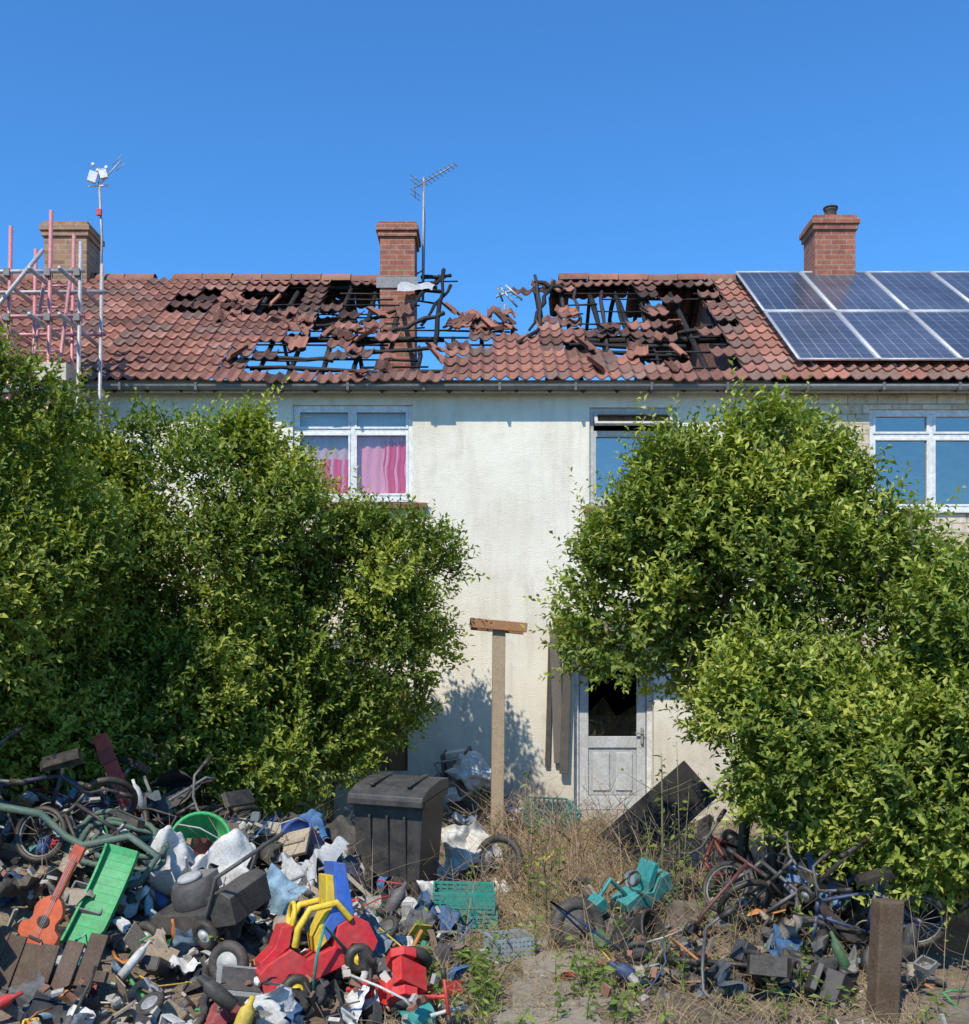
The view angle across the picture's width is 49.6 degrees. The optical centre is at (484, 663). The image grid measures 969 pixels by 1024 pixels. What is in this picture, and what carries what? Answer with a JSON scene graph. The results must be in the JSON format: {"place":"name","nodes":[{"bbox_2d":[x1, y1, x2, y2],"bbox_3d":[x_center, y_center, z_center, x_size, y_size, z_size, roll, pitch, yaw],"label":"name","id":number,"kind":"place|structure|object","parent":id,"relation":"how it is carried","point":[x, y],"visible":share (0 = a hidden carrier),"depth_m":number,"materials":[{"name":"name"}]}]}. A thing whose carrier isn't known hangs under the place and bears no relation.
{"place":"outdoors","nodes":[
{"label":"outdoors","id":0,"kind":"place"},
{"bbox_2d":[0,795,968,1023],"bbox_3d":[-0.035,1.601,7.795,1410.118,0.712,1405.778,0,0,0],"label":"ground","id":1,"kind":"structure","parent":0,"point":[958,929],"depth_m":6.19,"materials":[{"name":"soil"}]},
{"bbox_2d":[0,210,105,428],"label":"scaffold","id":2,"kind":"object","parent":1,"relation":"on","point":[72,272],"visible":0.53,"depth_m":11.72,"materials":[{"name":"metal"}]},
{"bbox_2d":[0,925,108,1001],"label":"broken fence panel","id":3,"kind":"object","parent":1,"relation":"on","point":[42,959],"visible":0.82,"depth_m":5.73,"materials":[{"name":"brown wood"}]},
{"bbox_2d":[0,308,164,825],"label":"privet shrub","id":4,"kind":"object","parent":1,"relation":"on","point":[20,607],"visible":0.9,"depth_m":7.92,"materials":[{"name":"green plant"}]},
{"bbox_2d":[71,768,216,828],"bbox_3d":[-2.660,1.090,8.184,0.486,0.934,0.880,-20,-49,36],"label":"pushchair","id":5,"kind":"object","parent":1,"relation":"on","point":[176,780],"visible":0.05,"depth_m":8.43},
{"bbox_2d":[150,755,258,828],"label":"child bicycle","id":6,"kind":"object","parent":1,"relation":"on","point":[243,800],"visible":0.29,"depth_m":8.31,"materials":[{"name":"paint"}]},
{"bbox_2d":[216,964,263,1009],"bbox_3d":[-1.349,1.800,5.772,0.270,0.180,0.242,10,27,-15],"label":"computer monitor","id":7,"kind":"object","parent":1,"relation":"on","point":[235,978],"visible":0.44,"depth_m":5.73,"materials":[{"name":"plastic"}]},
{"bbox_2d":[0,362,489,829],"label":"privet shrub","id":8,"kind":"object","parent":1,"relation":"on","point":[232,653],"visible":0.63,"depth_m":9.82,"materials":[{"name":"green plant"}]},
{"bbox_2d":[0,782,563,946],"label":"dead bramble","id":9,"kind":"object","parent":1,"relation":"on","point":[42,844],"visible":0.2,"depth_m":7.39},
{"bbox_2d":[290,855,374,898],"bbox_3d":[-1.144,1.619,7.386,0.778,0.405,0.733,-20,-6,-13],"label":"pushchair","id":10,"kind":"object","parent":1,"relation":"on","point":[347,860],"visible":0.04,"depth_m":7.61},
{"bbox_2d":[347,772,448,900],"bbox_3d":[-0.665,1.436,8.331,0.600,1.089,0.805,2,4,14],"label":"wheelie bin","id":11,"kind":"object","parent":1,"relation":"on","point":[398,817],"visible":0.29,"depth_m":8.03,"materials":[{"name":"plastic"}]},
{"bbox_2d":[94,393,766,820],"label":"front wall","id":12,"kind":"structure","parent":1,"relation":"on","point":[492,471],"depth_m":12.70,"materials":[{"name":"paint"}]},
{"bbox_2d":[270,680,406,770],"bbox_3d":[-1.770,0.750,12.751,1.660,1.100,0.049,0,0,0],"label":"boarded window","id":13,"kind":"structure","parent":12,"relation":"attached to","point":[399,761],"depth_m":12.73,"materials":[{"name":"brown wood"}]},
{"bbox_2d":[301,413,405,493],"bbox_3d":[-1.593,-2.546,12.858,1.414,1.149,0.104,0,0,0],"label":"torn curtain","id":14,"kind":"object","parent":12,"relation":"hanging from","point":[381,464],"visible":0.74,"depth_m":12.83,"materials":[{"name":"fabric"}]},
{"bbox_2d":[293,406,414,501],"bbox_3d":[-1.595,-2.540,12.732,1.510,1.180,0.145,0,0,0],"label":"window frame","id":15,"kind":"object","parent":12,"relation":"attached to","point":[352,431],"visible":0.73,"depth_m":12.73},
{"bbox_2d":[86,380,772,392],"bbox_3d":[-0.650,-3.310,12.547,8.140,0.150,0.275,0,0,0],"label":"gutter and fascia","id":16,"kind":"object","parent":12,"relation":"attached to","point":[457,386],"visible":0.9,"depth_m":12.47,"materials":[{"name":"plastic"}]},
{"bbox_2d":[545,621,659,773],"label":"weathered timber boards","id":17,"kind":"object","parent":12,"relation":"attached to","point":[558,701],"visible":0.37,"depth_m":12.62,"materials":[{"name":"grey wood"}]},
{"bbox_2d":[574,653,651,809],"bbox_3d":[1.565,0.880,12.755,0.970,2.020,0.270,0,0,0],"label":"front door","id":18,"kind":"structure","parent":12,"relation":"attached to","point":[606,758],"depth_m":12.82,"materials":[{"name":"plastic"}]},
{"bbox_2d":[588,696,635,735],"bbox_3d":[1.565,0.645,12.850,0.590,0.490,0.001,0,0,0],"label":"broken door glass","id":19,"kind":"object","parent":18,"relation":"attached to","point":[603,720],"visible":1,"depth_m":12.85,"materials":[{"name":"clear"}]},
{"bbox_2d":[589,408,675,506],"bbox_3d":[1.800,-2.500,12.698,1.120,1.200,0.215,0,0,0],"label":"window frame","id":20,"kind":"object","parent":12,"relation":"attached to","point":[593,419],"visible":0.48,"depth_m":12.73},
{"bbox_2d":[596,415,669,497],"bbox_3d":[1.800,-2.515,12.700,0.894,1.004,0.150,0,0,0],"label":"window pane","id":21,"kind":"object","parent":20,"relation":"in","point":[606,461],"visible":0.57,"depth_m":12.77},
{"bbox_2d":[422,967,474,1023],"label":"push scooter","id":22,"kind":"object","parent":1,"relation":"on","point":[445,984],"visible":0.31,"depth_m":5.41,"materials":[{"name":"paint"}]},
{"bbox_2d":[434,907,497,931],"bbox_3d":[-0.140,1.785,7.400,0.434,0.140,0.314,0,0,-6],"label":"plastic bread crate","id":23,"kind":"object","parent":1,"relation":"on","point":[476,916],"visible":0.3,"depth_m":7.25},
{"bbox_2d":[432,881,495,913],"bbox_3d":[-0.148,1.645,7.397,0.434,0.140,0.314,2,3,-2],"label":"plastic bread crate","id":24,"kind":"object","parent":23,"relation":"on","point":[456,901],"visible":0.93,"depth_m":7.25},
{"bbox_2d":[0,772,968,1023],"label":"rubbish heap","id":25,"kind":"object","parent":1,"relation":"on","point":[39,1001],"visible":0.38,"depth_m":6.25,"materials":[{"name":"plastic"}]},
{"bbox_2d":[18,844,86,944],"bbox_3d":[-2.442,1.341,5.972,0.236,0.645,0.061,22,-11,4],"label":"toy guitar","id":26,"kind":"object","parent":25,"relation":"on","point":[40,925],"visible":0.89,"depth_m":5.94,"materials":[{"name":"plastic"}]},
{"bbox_2d":[0,725,137,849],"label":"child bicycle","id":27,"kind":"object","parent":25,"relation":"on","point":[61,761],"visible":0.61,"depth_m":7.21,"materials":[{"name":"paint"}]},
{"bbox_2d":[0,803,161,888],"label":"bent plastic pipe","id":28,"kind":"object","parent":25,"relation":"on","point":[53,825],"visible":0.78,"depth_m":6.78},
{"bbox_2d":[14,781,149,901],"bbox_3d":[-2.595,1.156,6.949,1.064,0.672,0.597,26,-9,14],"label":"child bicycle","id":29,"kind":"object","parent":25,"relation":"on","point":[61,821],"visible":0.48,"depth_m":6.98,"materials":[{"name":"paint"}]},
{"bbox_2d":[29,722,149,826],"bbox_3d":[-3.024,0.978,8.206,1.344,0.849,0.755,17,-16,29],"label":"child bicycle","id":30,"kind":"object","parent":25,"relation":"on","point":[139,766],"visible":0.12,"depth_m":8.15,"materials":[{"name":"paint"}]},
{"bbox_2d":[60,843,139,947],"bbox_3d":[-2.349,1.428,6.426,0.214,0.581,0.388,15,-3,0],"label":"toy slide","id":31,"kind":"object","parent":25,"relation":"on","point":[111,876],"visible":0.89,"depth_m":6.48,"materials":[{"name":"plastic"}]},
{"bbox_2d":[62,808,169,874],"bbox_3d":[-2.451,1.216,7.001,0.747,0.442,0.481,0,0,0],"label":"garden hose","id":32,"kind":"object","parent":25,"relation":"on","point":[151,830],"visible":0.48,"depth_m":7.03,"materials":[{"name":"plastic"}]},
{"bbox_2d":[92,733,140,817],"bbox_3d":[-2.760,0.979,7.993,0.120,0.950,0.040,-24,-6,-5],"label":"painted plank","id":33,"kind":"object","parent":25,"relation":"on","point":[107,757],"visible":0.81,"depth_m":8.01,"materials":[{"name":"brown wood"}]},
{"bbox_2d":[141,825,255,895],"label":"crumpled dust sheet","id":34,"kind":"object","parent":25,"relation":"on","point":[227,850],"visible":0.59,"depth_m":7.07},
{"bbox_2d":[173,811,229,847],"bbox_3d":[-2.004,1.255,7.409,0.424,0.421,0.465,20,-35,0],"label":"plastic bucket","id":35,"kind":"object","parent":25,"relation":"on","point":[199,823],"visible":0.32,"depth_m":7.52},
{"bbox_2d":[138,831,284,949],"bbox_3d":[-1.629,1.364,6.361,1.020,0.545,0.532,-9,11,30],"label":"lawn mower","id":36,"kind":"object","parent":25,"relation":"on","point":[202,906],"visible":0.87,"depth_m":6.28,"materials":[{"name":"plastic"}]},
{"bbox_2d":[208,940,248,976],"bbox_3d":[-1.450,1.700,5.950,0.260,0.260,0.070,0,-10,20],"label":"rubber tyre","id":37,"kind":"object","parent":25,"relation":"on","point":[230,952],"visible":0.62,"depth_m":5.94,"materials":[{"name":"rubber"}]},
{"bbox_2d":[232,817,280,833],"bbox_3d":[-1.847,1.395,8.494,0.400,0.300,0.046,11,-44,-20],"label":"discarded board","id":38,"kind":"object","parent":25,"relation":"on","point":[264,830],"visible":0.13,"depth_m":8.57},
{"bbox_2d":[267,863,308,914],"bbox_3d":[-1.303,1.474,6.767,0.295,0.262,0.206,11,-36,20],"label":"blue tarpaulin","id":39,"kind":"object","parent":25,"relation":"on","point":[282,898],"visible":0.88,"depth_m":6.75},
{"bbox_2d":[276,827,310,857],"bbox_3d":[-1.603,1.444,8.296,0.450,0.047,0.280,-15,32,10],"label":"discarded board","id":40,"kind":"object","parent":25,"relation":"on","point":[292,841],"visible":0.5,"depth_m":8.26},
{"bbox_2d":[275,817,322,856],"bbox_3d":[-1.525,1.395,8.463,0.425,0.339,0.337,50,0,-40],"label":"plastic bucket","id":41,"kind":"object","parent":25,"relation":"on","point":[297,823],"visible":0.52,"depth_m":8.51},
{"bbox_2d":[281,809,328,839],"bbox_3d":[-1.556,1.423,8.915,0.461,0.243,0.343,0,40,-10],"label":"blue tarpaulin","id":42,"kind":"object","parent":25,"relation":"on","point":[314,817],"visible":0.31,"depth_m":8.92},
{"bbox_2d":[271,812,356,858],"bbox_3d":[-1.331,1.482,9.102,1.057,0.427,0.714,5,7,-10],"label":"dark tarpaulin","id":43,"kind":"object","parent":25,"relation":"on","point":[343,826],"visible":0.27,"depth_m":9.18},
{"bbox_2d":[277,836,352,887],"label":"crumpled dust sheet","id":44,"kind":"object","parent":25,"relation":"on","point":[292,868],"visible":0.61,"depth_m":7.49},
{"bbox_2d":[254,861,377,994],"bbox_3d":[-1.026,1.532,5.942,0.705,0.628,0.376,-22,1,-22],"label":"ride on toy car","id":45,"kind":"object","parent":25,"relation":"on","point":[278,960],"visible":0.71,"depth_m":5.87,"materials":[{"name":"plastic"}]},
{"bbox_2d":[346,945,434,1018],"bbox_3d":[-0.522,1.745,5.625,0.482,0.360,0.356,-32,-53,21],"label":"toy tractor","id":46,"kind":"object","parent":25,"relation":"on","point":[408,966],"visible":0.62,"depth_m":5.55,"materials":[{"name":"plastic"}]},
{"bbox_2d":[433,746,475,802],"bbox_3d":[-0.355,1.247,11.737,0.387,0.478,0.493,-11,9,32],"label":"child car seat","id":47,"kind":"object","parent":25,"relation":"on","point":[449,759],"visible":0.55,"depth_m":11.74,"materials":[{"name":"plastic"}]},
{"bbox_2d":[441,822,492,876],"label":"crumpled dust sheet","id":48,"kind":"object","parent":25,"relation":"on","point":[452,834],"visible":0.91,"depth_m":9.14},
{"bbox_2d":[444,751,490,790],"bbox_3d":[-0.103,1.183,11.606,0.573,0.433,0.558,0,0,19],"label":"refuse sack","id":49,"kind":"object","parent":25,"relation":"on","point":[470,768],"visible":0.98,"depth_m":11.44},
{"bbox_2d":[550,897,604,948],"bbox_3d":[0.620,1.760,7.000,0.400,0.400,0.090,0,-12,-20],"label":"rubber tyre","id":50,"kind":"object","parent":25,"relation":"on","point":[574,906],"visible":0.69,"depth_m":6.97,"materials":[{"name":"rubber"}]},
{"bbox_2d":[587,857,676,916],"bbox_3d":[1.003,1.602,7.295,0.661,0.371,0.272,-17,18,-29],"label":"ride on toy digger","id":51,"kind":"object","parent":25,"relation":"on","point":[649,878],"visible":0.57,"depth_m":7.30,"materials":[{"name":"plastic"}]},
{"bbox_2d":[597,761,716,853],"bbox_3d":[1.751,1.548,10.593,1.250,0.500,0.051,-38,-10,-18],"label":"charred door leaf","id":52,"kind":"object","parent":25,"relation":"on","point":[686,772],"visible":0.63,"depth_m":10.63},
{"bbox_2d":[701,834,826,949],"bbox_3d":[1.895,1.526,6.898,0.597,0.672,1.064,35,0,-36],"label":"child bicycle","id":53,"kind":"object","parent":25,"relation":"on","point":[716,868],"visible":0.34,"depth_m":7.06,"materials":[{"name":"paint"}]},
{"bbox_2d":[717,818,854,923],"bbox_3d":[2.081,1.494,6.937,1.120,0.708,0.629,11,30,-25],"label":"child bicycle","id":54,"kind":"object","parent":25,"relation":"on","point":[763,886],"visible":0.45,"depth_m":6.82,"materials":[{"name":"paint"}]},
{"bbox_2d":[730,938,857,1007],"bbox_3d":[1.726,1.740,5.936,0.661,0.272,0.371,13,-22,39],"label":"ride on toy digger","id":55,"kind":"object","parent":25,"relation":"on","point":[742,949],"visible":0.51,"depth_m":5.79,"materials":[{"name":"plastic"}]},
{"bbox_2d":[783,853,888,916],"bbox_3d":[2.352,1.497,7.012,0.661,0.371,0.272,11,-16,20],"label":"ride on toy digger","id":56,"kind":"object","parent":25,"relation":"on","point":[838,908],"visible":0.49,"depth_m":6.96,"materials":[{"name":"plastic"}]},
{"bbox_2d":[800,848,948,956],"bbox_3d":[2.298,1.519,6.362,0.861,0.742,0.524,0,0,-21],"label":"child bicycle","id":57,"kind":"object","parent":25,"relation":"on","point":[875,876],"visible":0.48,"depth_m":6.30,"materials":[{"name":"paint"}]},
{"bbox_2d":[469,618,527,834],"bbox_3d":[0.140,0.787,11.000,0.605,2.526,0.200,0,0,-4],"label":"washing line post","id":58,"kind":"object","parent":1,"relation":"on","point":[499,629],"visible":0.77,"depth_m":10.95,"materials":[{"name":"concrete"},{"name":"rusted metal"}]},
{"bbox_2d":[474,834,523,885],"bbox_3d":[0.120,1.700,9.000,0.480,0.480,0.070,0,-15,30],"label":"bicycle wheel","id":59,"kind":"object","parent":1,"relation":"on","point":[500,838],"visible":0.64,"depth_m":9.00,"materials":[{"name":"rubber"}]},
{"bbox_2d":[483,929,535,961],"bbox_3d":[0.160,1.826,6.800,0.274,0.140,0.234,0,0,-20],"label":"plastic bread crate","id":60,"kind":"object","parent":1,"relation":"on","point":[525,937],"visible":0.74,"depth_m":6.71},
{"bbox_2d":[407,423,670,768],"bbox_3d":[-0.650,-0.600,16.137,8.140,5.400,6.575,0,0,0],"label":"structure","id":61,"kind":"object","parent":1,"relation":"on","point":[615,700],"depth_m":16.84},
{"bbox_2d":[107,296,202,379],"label":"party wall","id":62,"kind":"structure","parent":61,"relation":"on","point":[170,307],"depth_m":15.52,"materials":[{"name":"brick"}]},
{"bbox_2d":[376,221,420,369],"bbox_3d":[-1.275,-4.880,15.620,0.620,3.160,0.660,0,0,0],"label":"chimney stack","id":63,"kind":"object","parent":61,"relation":"on","point":[400,243],"visible":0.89,"depth_m":15.35,"materials":[{"name":"brick"}]},
{"bbox_2d":[376,277,420,301],"bbox_3d":[-1.275,-5.997,15.620,0.610,1.015,0.589,0,0,0],"label":"flashing","id":64,"kind":"object","parent":63,"relation":"attached to","point":[387,282],"visible":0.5,"depth_m":15.33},
{"bbox_2d":[397,282,433,290],"bbox_3d":[-0.982,-5.461,15.197,0.554,0.192,0.175,0,0,0],"label":"lead flashing","id":65,"kind":"object","parent":63,"relation":"attached to","point":[405,286],"visible":1,"depth_m":15.20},
{"bbox_2d":[409,162,457,300],"bbox_3d":[-0.750,-6.418,15.670,0.707,1.936,0.320,0,0,27],"label":"television aerial","id":66,"kind":"object","parent":63,"relation":"attached to","point":[423,183],"visible":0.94,"depth_m":15.74,"materials":[{"name":"paint"}]},
{"bbox_2d":[110,267,753,393],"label":"charred roof timbers","id":67,"kind":"object","parent":61,"relation":"on","point":[606,342],"visible":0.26,"depth_m":14.43,"materials":[{"name":"wood"}]},
{"bbox_2d":[85,277,773,383],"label":"roof tiles","id":68,"kind":"object","parent":67,"relation":"on","point":[547,355],"visible":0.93,"depth_m":13.41,"materials":[{"name":"ceramic"}]},
{"bbox_2d":[213,293,689,375],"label":"slipped tiles","id":69,"kind":"object","parent":68,"relation":"attached to","point":[636,348],"visible":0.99,"depth_m":13.87,"materials":[{"name":"ceramic"}]},
{"bbox_2d":[495,285,521,330],"bbox_3d":[0.356,-4.903,15.200,0.402,1.207,0.206,0,0,0],"label":"fallen television aerial","id":70,"kind":"object","parent":68,"relation":"attached to","point":[500,295],"visible":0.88,"depth_m":15.19,"materials":[{"name":"paint"}]},
{"bbox_2d":[180,279,707,379],"bbox_3d":[-0.655,-4.622,17.808,8.154,2.551,3.646,0,0,0],"label":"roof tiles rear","id":71,"kind":"object","parent":67,"relation":"on","point":[553,297],"visible":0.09,"depth_m":16.36,"materials":[{"name":"ceramic"}]},
{"bbox_2d":[173,273,710,285],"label":"ridge tiles","id":72,"kind":"object","parent":71,"relation":"on","point":[576,277],"visible":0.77,"depth_m":15.88,"materials":[{"name":"ceramic"}]},
{"bbox_2d":[685,296,763,379],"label":"party wall","id":73,"kind":"structure","parent":61,"relation":"on","point":[723,363],"depth_m":15.53,"materials":[{"name":"red brick"}]},
{"bbox_2d":[520,796,581,834],"bbox_3d":[0.710,1.639,11.265,0.514,0.280,0.364,7,17,-25],"label":"plastic storage crate","id":74,"kind":"object","parent":1,"relation":"on","point":[568,807],"visible":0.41,"depth_m":11.28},
{"bbox_2d":[206,920,948,1023],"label":"green weed","id":75,"kind":"object","parent":1,"relation":"on","point":[480,976],"visible":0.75,"depth_m":5.77,"materials":[{"name":"green plant"}]},
{"bbox_2d":[307,786,861,952],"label":"dry grass","id":76,"kind":"structure","parent":1,"relation":"on","point":[521,907],"depth_m":8.38,"materials":[{"name":"plant"}]},
{"bbox_2d":[499,741,709,930],"bbox_3d":[0.881,1.252,7.620,1.530,1.366,1.226,0,0,14],"label":"tall weed","id":77,"kind":"object","parent":1,"relation":"on","point":[537,863],"visible":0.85,"depth_m":7.54,"materials":[{"name":"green plant"}]},
{"bbox_2d":[431,764,784,904],"bbox_3d":[1.078,1.519,10.120,3.393,0.884,4.906,0,0,0],"label":"dead bramble","id":78,"kind":"object","parent":1,"relation":"on","point":[554,832],"visible":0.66,"depth_m":9.40,"materials":[{"name":"plant"}]},
{"bbox_2d":[551,810,684,829],"bbox_3d":[1.550,1.840,12.350,1.500,0.140,0.700,0,0,0],"label":"door step","id":79,"kind":"object","parent":1,"relation":"on","point":[602,811],"depth_m":12.31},
{"bbox_2d":[422,783,864,969],"bbox_3d":[1.049,1.595,9.267,3.130,0.715,5.719,0,0,0],"label":"green weed","id":80,"kind":"object","parent":1,"relation":"on","point":[496,934],"visible":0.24,"depth_m":7.24,"materials":[{"name":"green plant"}]},
{"bbox_2d":[612,909,681,958],"bbox_3d":[1.081,1.774,6.795,0.445,0.358,0.360,-23,-11,28],"label":"plastic bucket","id":81,"kind":"object","parent":1,"relation":"on","point":[641,921],"visible":0.48,"depth_m":6.80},
{"bbox_2d":[348,883,955,1023],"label":"dry grass","id":82,"kind":"structure","parent":1,"relation":"on","point":[693,1019],"depth_m":5.77,"materials":[{"name":"plant"}]},
{"bbox_2d":[679,958,715,989],"bbox_3d":[1.300,1.840,6.200,0.300,0.080,0.300,10,15,0],"label":"rubber tyre","id":83,"kind":"object","parent":1,"relation":"on","point":[696,973],"visible":0.26,"depth_m":6.12,"materials":[{"name":"rubber"}]},
{"bbox_2d":[659,808,754,902],"bbox_3d":[1.775,1.478,7.876,0.629,0.708,1.120,-37,4,28],"label":"child bicycle","id":84,"kind":"object","parent":1,"relation":"on","point":[704,824],"visible":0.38,"depth_m":7.92,"materials":[{"name":"paint"}]},
{"bbox_2d":[682,847,769,943],"bbox_3d":[1.545,1.573,6.723,0.323,0.629,0.604,35,-9,41],"label":"push scooter","id":85,"kind":"object","parent":1,"relation":"on","point":[694,924],"visible":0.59,"depth_m":6.55,"materials":[{"name":"paint"}]},
{"bbox_2d":[657,906,809,1015],"bbox_3d":[1.492,1.735,6.003,1.064,0.597,0.672,0,-20,20],"label":"child bicycle","id":86,"kind":"object","parent":1,"relation":"on","point":[769,965],"visible":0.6,"depth_m":5.79,"materials":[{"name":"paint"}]},
{"bbox_2d":[515,357,968,941],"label":"privet shrub","id":87,"kind":"object","parent":1,"relation":"on","point":[841,747],"visible":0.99,"depth_m":7.39,"materials":[{"name":"green plant"}]},
{"bbox_2d":[530,823,968,1004],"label":"dead bramble","id":88,"kind":"object","parent":1,"relation":"on","point":[735,923],"visible":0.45,"depth_m":6.35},
{"bbox_2d":[797,834,874,943],"bbox_3d":[2.268,1.446,6.395,0.342,0.666,0.639,-19,53,-35],"label":"bicycle","id":89,"kind":"object","parent":1,"relation":"on","point":[825,909],"visible":0.53,"depth_m":6.53,"materials":[{"name":"paint"}]},
{"bbox_2d":[767,393,968,663],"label":"front wall","id":90,"kind":"structure","parent":1,"relation":"on","point":[865,402],"depth_m":12.70,"materials":[{"name":"paint"}]},
{"bbox_2d":[771,381,968,392],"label":"gutter and fascia","id":91,"kind":"object","parent":90,"relation":"attached to","point":[885,387],"visible":0.69,"depth_m":12.45,"materials":[{"name":"plastic"}]},
{"bbox_2d":[869,410,968,512],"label":"window frame","id":92,"kind":"object","parent":90,"relation":"attached to","point":[930,436],"visible":0.74,"depth_m":12.73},
{"bbox_2d":[875,417,968,503],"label":"window pane","id":93,"kind":"object","parent":92,"relation":"in","point":[952,466],"visible":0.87,"depth_m":12.77,"materials":[{"name":"glass"}]},
{"bbox_2d":[866,898,903,1023],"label":"timber fence post","id":94,"kind":"object","parent":1,"relation":"on","point":[885,951],"visible":1,"depth_m":5.51,"materials":[{"name":"brown wood"}]},
{"bbox_2d":[846,936,924,989],"bbox_3d":[2.398,1.795,6.293,0.430,0.405,0.504,0,0,14],"label":"refuse sack","id":95,"kind":"object","parent":1,"relation":"on","point":[863,948],"visible":0.2,"depth_m":6.19,"materials":[{"name":"plastic"}]},
{"bbox_2d":[840,876,968,937],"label":"bicycle","id":96,"kind":"object","parent":1,"relation":"on","point":[933,914],"visible":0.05,"depth_m":7.13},
{"bbox_3d":[-9.362,-0.600,16.137,9.276,5.400,6.575,0,0,0],"label":"inner structure","id":97,"kind":"object","parent":1,"relation":"on","visible":0},
{"bbox_2d":[4,295,178,382],"bbox_3d":[-9.360,-4.582,16.000,9.280,2.500,7.088,0,0,0],"label":"roof felt","id":98,"kind":"object","parent":97,"relation":"on","point":[96,378],"visible":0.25,"depth_m":12.60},
{"bbox_2d":[39,221,104,284],"bbox_3d":[-6.280,-5.860,16.000,0.750,1.520,0.660,0,0,0],"label":"chimney stack","id":99,"kind":"object","parent":98,"relation":"on","point":[87,234],"visible":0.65,"depth_m":15.72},
{"bbox_2d":[0,273,157,279],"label":"ridge tiles","id":100,"kind":"object","parent":98,"relation":"on","point":[114,276],"visible":0.36,"depth_m":15.88,"materials":[{"name":"ceramic"}]},
{"bbox_2d":[0,276,168,379],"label":"roof tiles","id":101,"kind":"object","parent":98,"relation":"on","point":[125,302],"visible":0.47,"depth_m":14.56,"materials":[{"name":"ceramic"}]},
{"bbox_2d":[87,154,124,263],"bbox_3d":[-5.657,-6.452,15.787,0.613,2.305,0.232,0,0,4],"label":"weather station mast","id":102,"kind":"object","parent":98,"relation":"on","point":[92,177],"visible":0.96,"depth_m":15.77,"materials":[{"name":"paint"}]},
{"bbox_3d":[8.712,-0.600,16.137,10.576,5.400,6.575,0,0,0],"label":"inner structure","id":103,"kind":"object","parent":1,"relation":"on","visible":0},
{"bbox_2d":[709,282,968,382],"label":"roof felt","id":104,"kind":"object","parent":103,"relation":"on","point":[837,379],"visible":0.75,"depth_m":12.52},
{"bbox_2d":[799,215,859,274],"bbox_3d":[5.255,-5.910,16.000,0.720,1.620,0.660,0,0,0],"label":"chimney stack","id":105,"kind":"object","parent":104,"relation":"on","point":[828,242],"visible":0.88,"depth_m":15.72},
{"bbox_2d":[711,278,968,379],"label":"roof tiles","id":106,"kind":"object","parent":104,"relation":"on","point":[773,351],"visible":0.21,"depth_m":12.85,"materials":[{"name":"ceramic"}]},
{"bbox_2d":[735,271,968,366],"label":"solar panel array","id":107,"kind":"object","parent":106,"relation":"on","point":[891,316],"visible":1,"depth_m":14.21,"materials":[{"name":"glass"}]},
{"bbox_2d":[0,0,968,379],"label":"sky","id":108,"kind":"structure","parent":0,"point":[252,136],"materials":[{"name":"blue"}]},
{"bbox_2d":[493,827,614,1023],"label":"paving slab path","id":109,"kind":"structure","parent":0,"point":[540,972],"depth_m":5.99,"materials":[{"name":"concrete"}]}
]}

